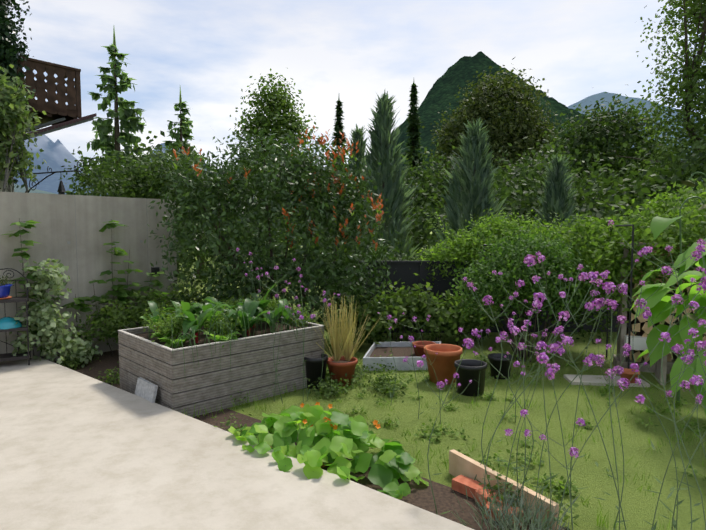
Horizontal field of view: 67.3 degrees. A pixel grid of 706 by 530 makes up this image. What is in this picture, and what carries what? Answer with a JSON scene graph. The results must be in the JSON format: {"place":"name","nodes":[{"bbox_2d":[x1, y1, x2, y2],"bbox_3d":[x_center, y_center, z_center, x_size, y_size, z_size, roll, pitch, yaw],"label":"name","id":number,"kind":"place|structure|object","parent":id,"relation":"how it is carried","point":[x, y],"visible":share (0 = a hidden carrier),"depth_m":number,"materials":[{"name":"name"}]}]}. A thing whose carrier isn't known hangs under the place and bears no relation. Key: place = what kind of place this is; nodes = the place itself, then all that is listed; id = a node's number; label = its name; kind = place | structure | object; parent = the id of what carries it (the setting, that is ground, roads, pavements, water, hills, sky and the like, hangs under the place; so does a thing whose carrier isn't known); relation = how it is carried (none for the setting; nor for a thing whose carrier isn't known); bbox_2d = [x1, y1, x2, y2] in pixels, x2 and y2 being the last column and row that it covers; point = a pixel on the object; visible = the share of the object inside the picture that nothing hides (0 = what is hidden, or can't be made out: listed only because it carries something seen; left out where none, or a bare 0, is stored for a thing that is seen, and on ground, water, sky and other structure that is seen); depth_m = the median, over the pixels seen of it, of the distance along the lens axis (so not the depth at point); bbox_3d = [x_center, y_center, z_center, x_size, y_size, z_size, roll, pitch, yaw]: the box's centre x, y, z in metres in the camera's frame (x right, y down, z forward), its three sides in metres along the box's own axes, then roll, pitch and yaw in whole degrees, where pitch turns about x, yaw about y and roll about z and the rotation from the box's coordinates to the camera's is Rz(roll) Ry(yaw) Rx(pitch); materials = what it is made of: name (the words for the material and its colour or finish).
{"place":"outdoors","nodes":[
{"label":"outdoors","id":0,"kind":"place"},
{"bbox_2d":[14,184,55,193],"bbox_3d":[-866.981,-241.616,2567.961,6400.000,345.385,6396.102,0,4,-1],"label":"mountain","id":1,"kind":"structure","parent":0,"point":[20,189],"depth_m":2583.59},
{"bbox_2d":[5,52,81,132],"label":"balcony","id":2,"kind":"structure","parent":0,"point":[53,109],"depth_m":11.54,"materials":[{"name":"brown"}]},
{"bbox_2d":[4,117,65,137],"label":"balcony beam","id":3,"kind":"structure","parent":2,"relation":"attached to","point":[50,122],"depth_m":11.62,"materials":[{"name":"grey metal"}]},
{"bbox_2d":[19,219,152,360],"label":"stems","id":4,"kind":"object","parent":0,"point":[93,295],"visible":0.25,"depth_m":7.53,"materials":[{"name":"green plant"}]},
{"bbox_2d":[83,350,118,369],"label":"soil","id":5,"kind":"structure","parent":0,"point":[108,359],"depth_m":7.35,"materials":[{"name":"brown soil"}]},
{"bbox_2d":[14,129,217,195],"bbox_3d":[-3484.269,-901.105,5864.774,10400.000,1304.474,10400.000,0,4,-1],"label":"distant mountains","id":6,"kind":"structure","parent":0,"point":[53,155],"depth_m":5561.84,"materials":[{"name":"stone"}]},
{"bbox_2d":[136,294,314,341],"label":"vegetable plants","id":7,"kind":"object","parent":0,"point":[169,326],"visible":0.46,"depth_m":5.60,"materials":[{"name":"green plant"}]},
{"bbox_2d":[0,354,473,529],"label":"patio","id":8,"kind":"structure","parent":0,"point":[79,451],"depth_m":3.55,"materials":[{"name":"beige concrete"}]},
{"bbox_2d":[0,268,30,364],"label":"metal shelf","id":9,"kind":"object","parent":8,"relation":"on","point":[6,356],"visible":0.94,"depth_m":6.45,"materials":[{"name":"grey"}]},
{"bbox_2d":[0,317,21,329],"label":"bowl","id":10,"kind":"object","parent":9,"relation":"on","point":[8,322],"visible":0.94,"depth_m":6.38,"materials":[{"name":"teal ceramic"}]},
{"bbox_3d":[-4.267,0.401,6.409,0.250,0.020,0.250,0,4,-1],"label":"terracotta pot saucer","id":11,"kind":"object","parent":9,"relation":"on","visible":0},
{"bbox_2d":[0,284,12,297],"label":"blue glazed pot","id":12,"kind":"object","parent":11,"relation":"on","point":[5,291],"visible":0.94,"depth_m":6.36,"materials":[{"name":"blue ceramic"}]},
{"bbox_2d":[0,275,13,285],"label":"plant in blue pot","id":13,"kind":"object","parent":12,"relation":"on","point":[2,283],"visible":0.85,"depth_m":6.41,"materials":[{"name":"green plant"}]},
{"bbox_2d":[7,0,705,178],"label":"sky","id":14,"kind":"structure","parent":0,"point":[352,51],"materials":[{"name":"white"}]},
{"bbox_2d":[177,231,705,529],"bbox_3d":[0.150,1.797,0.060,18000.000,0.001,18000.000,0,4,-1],"label":"lawn","id":15,"kind":"structure","parent":0,"point":[637,506],"depth_m":4.86,"materials":[{"name":"green plant"}]},
{"bbox_2d":[0,5,13,191],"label":"house","id":16,"kind":"structure","parent":15,"relation":"on","point":[2,184],"depth_m":11.98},
{"bbox_2d":[16,115,93,141],"bbox_3d":[-8.323,-1.897,10.270,1.450,2.804,6.050,3,5,40],"label":"balcony awning","id":17,"kind":"object","parent":16,"relation":"attached to","point":[62,127],"visible":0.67,"depth_m":11.51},
{"bbox_2d":[14,113,95,137],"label":"balcony awning trim","id":18,"kind":"structure","parent":17,"relation":"attached to","point":[68,122],"depth_m":11.49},
{"bbox_2d":[26,160,83,194],"bbox_3d":[-5.810,-1.593,10.203,1.785,0.763,0.168,1,4,21],"label":"wrought iron bracket","id":19,"kind":"object","parent":16,"relation":"attached to","point":[61,189],"visible":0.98,"depth_m":10.11,"materials":[{"name":"black metal"}]},
{"bbox_2d":[0,0,39,191],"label":"ivy on house","id":20,"kind":"object","parent":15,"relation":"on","point":[7,41],"visible":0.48,"depth_m":10.69,"materials":[{"name":"green plant"}]},
{"bbox_2d":[0,64,46,192],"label":"dogwood tree","id":21,"kind":"object","parent":15,"relation":"on","point":[12,108],"depth_m":9.03,"materials":[{"name":"green plant"}]},
{"bbox_2d":[0,191,177,360],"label":"concrete wall","id":22,"kind":"structure","parent":15,"relation":"on","point":[55,230],"depth_m":7.50,"materials":[{"name":"grey concrete"}]},
{"bbox_2d":[67,198,148,327],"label":"wall joints","id":23,"kind":"object","parent":22,"relation":"attached to","point":[141,241],"depth_m":7.46,"materials":[{"name":"grey concrete"}]},
{"bbox_2d":[151,267,159,275],"bbox_3d":[-3.095,0.107,8.314,0.080,0.140,0.100,3,5,40],"label":"wall lamp","id":24,"kind":"object","parent":22,"relation":"attached to","point":[156,270],"visible":0.61,"depth_m":8.28,"materials":[{"name":"black metal"}]},
{"bbox_2d":[65,29,148,195],"bbox_3d":[-14.974,-5.615,33.190,5.964,18.400,5.891,0,4,-1],"label":"larch tree","id":25,"kind":"object","parent":15,"relation":"on","point":[128,118],"depth_m":32.78,"materials":[{"name":"green plant"}]},
{"bbox_2d":[59,141,210,214],"bbox_3d":[-5.054,-1.955,12.499,3.328,2.068,4.061,-2,4,-24],"label":"hedge","id":26,"kind":"object","parent":15,"relation":"on","point":[142,178],"visible":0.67,"depth_m":11.76,"materials":[{"name":"green plant"}]},
{"bbox_2d":[135,377,157,402],"bbox_3d":[-2.052,1.304,5.221,0.100,0.300,0.420,-4,5,-43],"label":"stone slab","id":27,"kind":"object","parent":15,"relation":"on","point":[146,389],"depth_m":5.20,"materials":[{"name":"grey stone"}]},
{"bbox_2d":[164,87,208,251],"bbox_3d":[-11.889,-4.408,36.152,6.054,15.600,5.712,0,4,-1],"label":"larch tree","id":28,"kind":"object","parent":15,"relation":"on","point":[186,129],"depth_m":36.05,"materials":[{"name":"green plant"}]},
{"bbox_2d":[118,318,323,416],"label":"raised bed boards","id":29,"kind":"object","parent":15,"relation":"on","point":[252,364],"visible":0.6,"depth_m":5.42,"materials":[{"name":"grey wood"}]},
{"bbox_2d":[137,320,302,348],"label":"raised bed soil","id":30,"kind":"structure","parent":29,"relation":"in","point":[202,335],"depth_m":6.00,"materials":[{"name":"brown soil"}]},
{"bbox_2d":[150,330,239,347],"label":"leafy vegetables","id":31,"kind":"object","parent":30,"relation":"on","point":[167,340],"visible":0.73,"depth_m":5.33,"materials":[{"name":"green plant"}]},
{"bbox_2d":[157,324,255,342],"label":"plant stems","id":32,"kind":"object","parent":30,"relation":"on","point":[196,334],"visible":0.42,"depth_m":5.81,"materials":[{"name":"plant"}]},
{"bbox_2d":[140,280,301,338],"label":"vegetable plants","id":33,"kind":"object","parent":30,"relation":"on","point":[212,305],"visible":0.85,"depth_m":5.90,"materials":[{"name":"green plant"}]},
{"bbox_2d":[149,301,311,370],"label":"onion leaves","id":34,"kind":"object","parent":30,"relation":"on","point":[283,320],"visible":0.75,"depth_m":5.39,"materials":[{"name":"green plant"}]},
{"bbox_2d":[187,319,289,337],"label":"plant stems","id":35,"kind":"object","parent":30,"relation":"on","point":[287,328],"visible":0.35,"depth_m":5.98,"materials":[{"name":"green plant"}]},
{"bbox_2d":[118,317,323,350],"bbox_3d":[-1.471,0.718,6.032,1.854,0.012,1.354,-4,5,-43],"label":"planter rim","id":36,"kind":"object","parent":29,"relation":"on","point":[146,340],"visible":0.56,"depth_m":5.48,"materials":[{"name":"grey wood"}]},
{"bbox_2d":[221,68,319,255],"bbox_3d":[-4.938,-4.111,32.741,6.520,15.498,4.877,0,4,-1],"label":"beech tree","id":37,"kind":"object","parent":15,"relation":"on","point":[277,101],"depth_m":31.68,"materials":[{"name":"green plant"}]},
{"bbox_2d":[144,111,410,340],"bbox_3d":[-1.107,-0.538,8.190,3.996,3.675,2.531,0,4,-1],"label":"photinia shrub","id":38,"kind":"object","parent":15,"relation":"on","point":[293,173],"depth_m":7.83,"materials":[{"name":"green plant"}]},
{"bbox_2d":[173,125,384,255],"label":"shrub flowers","id":39,"kind":"object","parent":38,"relation":"attached to","point":[341,198],"visible":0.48,"depth_m":7.87,"materials":[{"name":"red plant"}]},
{"bbox_2d":[54,360,566,529],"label":"soil strip","id":40,"kind":"object","parent":15,"relation":"on","point":[420,495],"depth_m":3.66,"materials":[{"name":"brown soil"}]},
{"bbox_2d":[7,258,102,367],"bbox_3d":[-3.815,0.655,6.772,1.122,1.489,0.813,-2,4,-25],"label":"variegated shrub","id":41,"kind":"object","parent":40,"relation":"on","point":[48,323],"visible":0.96,"depth_m":6.72,"materials":[{"name":"green plant"}]},
{"bbox_2d":[2,220,170,354],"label":"climbing plants","id":42,"kind":"object","parent":40,"relation":"on","point":[122,293],"visible":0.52,"depth_m":7.52,"materials":[{"name":"green plant"}]},
{"bbox_2d":[75,280,207,353],"bbox_3d":[-2.667,0.785,7.514,1.703,1.117,1.966,3,5,38],"label":"shrub","id":43,"kind":"object","parent":40,"relation":"on","point":[117,317],"visible":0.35,"depth_m":7.49,"materials":[{"name":"green plant"}]},
{"bbox_2d":[52,348,578,529],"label":"weeds","id":44,"kind":"object","parent":40,"relation":"on","point":[381,385],"visible":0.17,"depth_m":5.81,"materials":[{"name":"green plant"}]},
{"bbox_2d":[228,402,428,498],"bbox_3d":[-0.278,1.393,4.114,1.771,0.530,1.032,3,5,40],"label":"nasturtium plant","id":45,"kind":"object","parent":40,"relation":"on","point":[334,448],"depth_m":3.92,"materials":[{"name":"green plant"}]},
{"bbox_2d":[321,462,524,527],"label":"edging bricks","id":46,"kind":"object","parent":40,"relation":"on","point":[459,482],"visible":0.21,"depth_m":3.56,"materials":[{"name":"brick"}]},
{"bbox_2d":[449,449,558,529],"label":"edging plank","id":47,"kind":"object","parent":40,"relation":"on","point":[462,464],"visible":0.58,"depth_m":3.59,"materials":[{"name":"beige wood"}]},
{"bbox_2d":[449,471,580,529],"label":"lavender plant","id":48,"kind":"object","parent":40,"relation":"on","point":[518,519],"visible":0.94,"depth_m":3.10,"materials":[{"name":"green plant"}]},
{"bbox_2d":[304,353,327,388],"bbox_3d":[-0.427,1.218,6.072,0.284,0.360,0.284,0,4,-1],"label":"black pot","id":49,"kind":"object","parent":15,"relation":"on","point":[314,372],"visible":0.79,"depth_m":5.97,"materials":[{"name":"black plastic"}]},
{"bbox_2d":[329,97,347,244],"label":"spruce tree","id":50,"kind":"object","parent":15,"relation":"on","point":[338,125],"depth_m":37.23,"materials":[{"name":"green plant"}]},
{"bbox_2d":[327,356,357,387],"bbox_3d":[-0.129,1.242,6.151,0.364,0.300,0.364,0,4,-1],"label":"terracotta pot","id":51,"kind":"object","parent":15,"relation":"on","point":[339,370],"depth_m":6.02,"materials":[{"name":"orange ceramic"}]},
{"bbox_2d":[332,360,351,362],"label":"potting soil","id":52,"kind":"structure","parent":51,"relation":"in","point":[342,361],"depth_m":6.24,"materials":[{"name":"brown soil"}]},
{"bbox_2d":[291,294,378,361],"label":"ornamental grass","id":53,"kind":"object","parent":52,"relation":"on","point":[335,336],"depth_m":6.11,"materials":[{"name":"plant"}]},
{"bbox_2d":[325,124,386,284],"bbox_3d":[0.092,-1.229,15.808,2.293,5.952,2.154,0,4,-1],"label":"juniper tree","id":54,"kind":"object","parent":15,"relation":"on","point":[357,134],"depth_m":15.58,"materials":[{"name":"green plant"}]},
{"bbox_2d":[350,91,419,291],"bbox_3d":[0.807,-1.534,14.880,2.326,6.683,2.484,0,4,-1],"label":"juniper tree","id":55,"kind":"object","parent":15,"relation":"on","point":[383,147],"depth_m":14.45,"materials":[{"name":"green plant"}]},
{"bbox_2d":[69,125,705,277],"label":"treeline","id":56,"kind":"object","parent":15,"relation":"on","point":[587,200],"depth_m":19.29,"materials":[{"name":"green plant"}]},
{"bbox_2d":[363,341,440,370],"bbox_3d":[0.708,1.234,7.261,1.189,0.170,0.972,0,4,-1],"label":"raised bed frame","id":57,"kind":"object","parent":15,"relation":"on","point":[398,362],"visible":0.42,"depth_m":6.79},
{"bbox_2d":[369,347,418,356],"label":"soil","id":58,"kind":"structure","parent":57,"relation":"in","point":[397,351],"depth_m":7.35,"materials":[{"name":"brown soil"}]},
{"bbox_2d":[324,273,502,346],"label":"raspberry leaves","id":59,"kind":"object","parent":15,"relation":"on","point":[446,318],"visible":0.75,"depth_m":8.12,"materials":[{"name":"green plant"}]},
{"bbox_2d":[401,81,427,251],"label":"spruce tree","id":60,"kind":"object","parent":15,"relation":"on","point":[416,124],"depth_m":43.25,"materials":[{"name":"green plant"}]},
{"bbox_2d":[412,341,435,356],"bbox_3d":[0.964,1.192,7.209,0.324,0.260,0.324,0,4,-1],"label":"terracotta pot","id":61,"kind":"object","parent":15,"relation":"on","point":[419,345],"visible":0.35,"depth_m":7.14,"materials":[{"name":"orange ceramic"}]},
{"bbox_2d":[370,294,486,344],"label":"raspberry canes","id":62,"kind":"object","parent":15,"relation":"on","point":[435,329],"visible":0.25,"depth_m":8.27,"materials":[{"name":"green plant"}]},
{"bbox_2d":[173,189,705,308],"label":"hedge","id":63,"kind":"object","parent":15,"relation":"on","point":[404,258],"visible":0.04,"depth_m":11.07,"materials":[{"name":"green plant"}]},
{"bbox_2d":[411,208,629,293],"bbox_3d":[2.913,-0.279,9.305,3.914,1.516,1.634,0,4,-1],"label":"bush","id":64,"kind":"object","parent":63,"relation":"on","point":[468,245],"visible":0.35,"depth_m":9.18,"materials":[{"name":"green plant"}]},
{"bbox_2d":[420,210,595,251],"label":"wisteria shoots","id":65,"kind":"object","parent":64,"relation":"attached to","point":[480,227],"visible":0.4,"depth_m":9.23,"materials":[{"name":"green plant"}]},
{"bbox_2d":[424,344,461,383],"bbox_3d":[1.068,1.182,6.309,0.454,0.400,0.454,0,4,-1],"label":"terracotta pot","id":66,"kind":"object","parent":15,"relation":"on","point":[447,356],"visible":0.83,"depth_m":6.16,"materials":[{"name":"orange ceramic"}]},
{"bbox_2d":[454,359,486,395],"bbox_3d":[1.299,1.246,5.868,0.354,0.330,0.354,0,4,-1],"label":"plant pot","id":67,"kind":"object","parent":15,"relation":"on","point":[470,369],"visible":0.85,"depth_m":5.74,"materials":[{"name":"black plastic"}]},
{"bbox_2d":[432,117,508,260],"bbox_3d":[3.221,-1.008,14.058,2.131,5.742,2.184,3,5,41],"label":"juniper tree","id":68,"kind":"object","parent":15,"relation":"on","point":[473,196],"depth_m":13.63,"materials":[{"name":"green plant"}]},
{"bbox_2d":[236,220,705,529],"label":"verbena plant","id":69,"kind":"object","parent":15,"relation":"on","point":[576,368],"depth_m":3.06,"materials":[{"name":"purple plant"}]},
{"bbox_2d":[422,57,568,220],"bbox_3d":[11.001,-6.317,41.568,12.534,18.794,9.309,0,4,-1],"label":"linden tree","id":70,"kind":"object","parent":15,"relation":"on","point":[483,100],"depth_m":39.94,"materials":[{"name":"green plant"}]},
{"bbox_2d":[488,353,513,378],"bbox_3d":[1.804,1.240,6.482,0.304,0.260,0.304,0,4,-1],"label":"black pot","id":71,"kind":"object","parent":15,"relation":"on","point":[494,360],"visible":0.81,"depth_m":6.38,"materials":[{"name":"black plastic"}]},
{"bbox_2d":[359,261,653,332],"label":"black fence panels","id":72,"kind":"object","parent":15,"relation":"on","point":[405,271],"visible":0.27,"depth_m":9.22,"materials":[{"name":"black"}]},
{"bbox_2d":[345,352,705,499],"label":"lawn clover","id":73,"kind":"object","parent":15,"relation":"on","point":[561,486],"visible":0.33,"depth_m":4.72,"materials":[{"name":"green plant"}]},
{"bbox_2d":[448,224,618,361],"bbox_3d":[2.441,0.375,7.287,2.272,1.891,1.957,0,4,-1],"label":"round shrub","id":74,"kind":"object","parent":15,"relation":"on","point":[508,265],"depth_m":6.99,"materials":[{"name":"green plant"}]},
{"bbox_2d":[490,235,617,348],"bbox_3d":[3.013,0.308,8.237,1.459,1.655,2.486,-1,4,-16],"label":"dark shrub","id":75,"kind":"object","parent":15,"relation":"on","point":[582,331],"visible":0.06,"depth_m":7.55,"materials":[{"name":"green plant"}]},
{"bbox_2d":[532,153,583,236],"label":"juniper tree","id":76,"kind":"object","parent":15,"relation":"on","point":[557,198],"visible":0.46,"depth_m":12.84,"materials":[{"name":"green plant"}]},
{"bbox_2d":[482,224,634,368],"bbox_3d":[3.356,0.371,7.494,2.429,1.861,2.377,0,4,-1],"label":"steel pergola arch","id":77,"kind":"object","parent":15,"relation":"on","point":[629,332],"visible":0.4,"depth_m":6.33,"materials":[{"name":"black metal"}]},
{"bbox_2d":[525,178,705,322],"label":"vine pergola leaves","id":78,"kind":"object","parent":77,"relation":"attached to","point":[605,251],"visible":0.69,"depth_m":6.82,"materials":[{"name":"green plant"}]},
{"bbox_2d":[491,87,682,222],"bbox_3d":[10.743,-2.912,26.343,11.512,11.981,8.784,0,4,-1],"label":"tree","id":79,"kind":"object","parent":15,"relation":"on","point":[615,130],"depth_m":25.66,"materials":[{"name":"green plant"}]},
{"bbox_2d":[564,374,649,386],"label":"paving slab","id":80,"kind":"structure","parent":15,"relation":"on","point":[595,380],"depth_m":6.21,"materials":[{"name":"grey stone"}]},
{"bbox_2d":[620,368,639,382],"bbox_3d":[3.212,1.311,6.172,0.224,0.160,0.224,0,4,-1],"label":"terracotta pot","id":81,"kind":"object","parent":80,"relation":"on","point":[628,374],"visible":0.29,"depth_m":6.10,"materials":[{"name":"orange ceramic"}]},
{"bbox_2d":[613,242,689,373],"bbox_3d":[4.504,0.545,6.611,2.200,1.630,0.499,1,4,20],"label":"firewood rack","id":82,"kind":"object","parent":15,"relation":"on","point":[617,359],"visible":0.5,"depth_m":6.79,"materials":[{"name":"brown wood"}]},
{"bbox_2d":[626,241,705,360],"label":"firewood stack","id":83,"kind":"object","parent":82,"relation":"in","point":[641,332],"visible":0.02,"depth_m":6.78,"materials":[{"name":"brown wood"}]},
{"bbox_2d":[624,335,675,352],"bbox_3d":[3.715,0.984,6.640,0.550,0.150,0.160,1,4,20],"label":"white planter box","id":84,"kind":"object","parent":83,"relation":"on","point":[637,342],"visible":0.21,"depth_m":6.62,"materials":[{"name":"white plastic"}]},
{"bbox_2d":[620,0,705,196],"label":"maple tree","id":85,"kind":"object","parent":15,"relation":"on","point":[699,126],"depth_m":19.96,"materials":[{"name":"green plant"}]},
{"bbox_2d":[630,172,705,414],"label":"sunflower plant","id":86,"kind":"object","parent":15,"relation":"on","point":[659,303],"depth_m":5.14,"materials":[{"name":"green plant"}]},
{"bbox_2d":[650,180,705,321],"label":"sunflower heads","id":87,"kind":"object","parent":86,"relation":"attached to","point":[703,206],"visible":0.71,"depth_m":4.85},
{"bbox_2d":[655,345,705,384],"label":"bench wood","id":88,"kind":"object","parent":15,"relation":"on","point":[665,365],"visible":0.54,"depth_m":6.16,"materials":[{"name":"grey wood"}]},
{"bbox_2d":[300,51,695,230],"bbox_3d":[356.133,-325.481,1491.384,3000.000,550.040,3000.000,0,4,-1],"label":"mountain","id":89,"kind":"structure","parent":0,"point":[444,90],"depth_m":1362.48,"materials":[{"name":"green plant"}]},
{"bbox_2d":[568,92,697,159],"bbox_3d":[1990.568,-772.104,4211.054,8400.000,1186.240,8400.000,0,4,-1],"label":"mountain ridge","id":90,"kind":"structure","parent":0,"point":[589,100],"depth_m":3840.55,"materials":[{"name":"stone"}]},
{"bbox_2d":[627,242,705,361],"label":"firewood stack ends","id":91,"kind":"object","parent":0,"point":[646,329],"visible":0.08,"depth_m":6.67,"materials":[{"name":"beige wood"}]}
]}

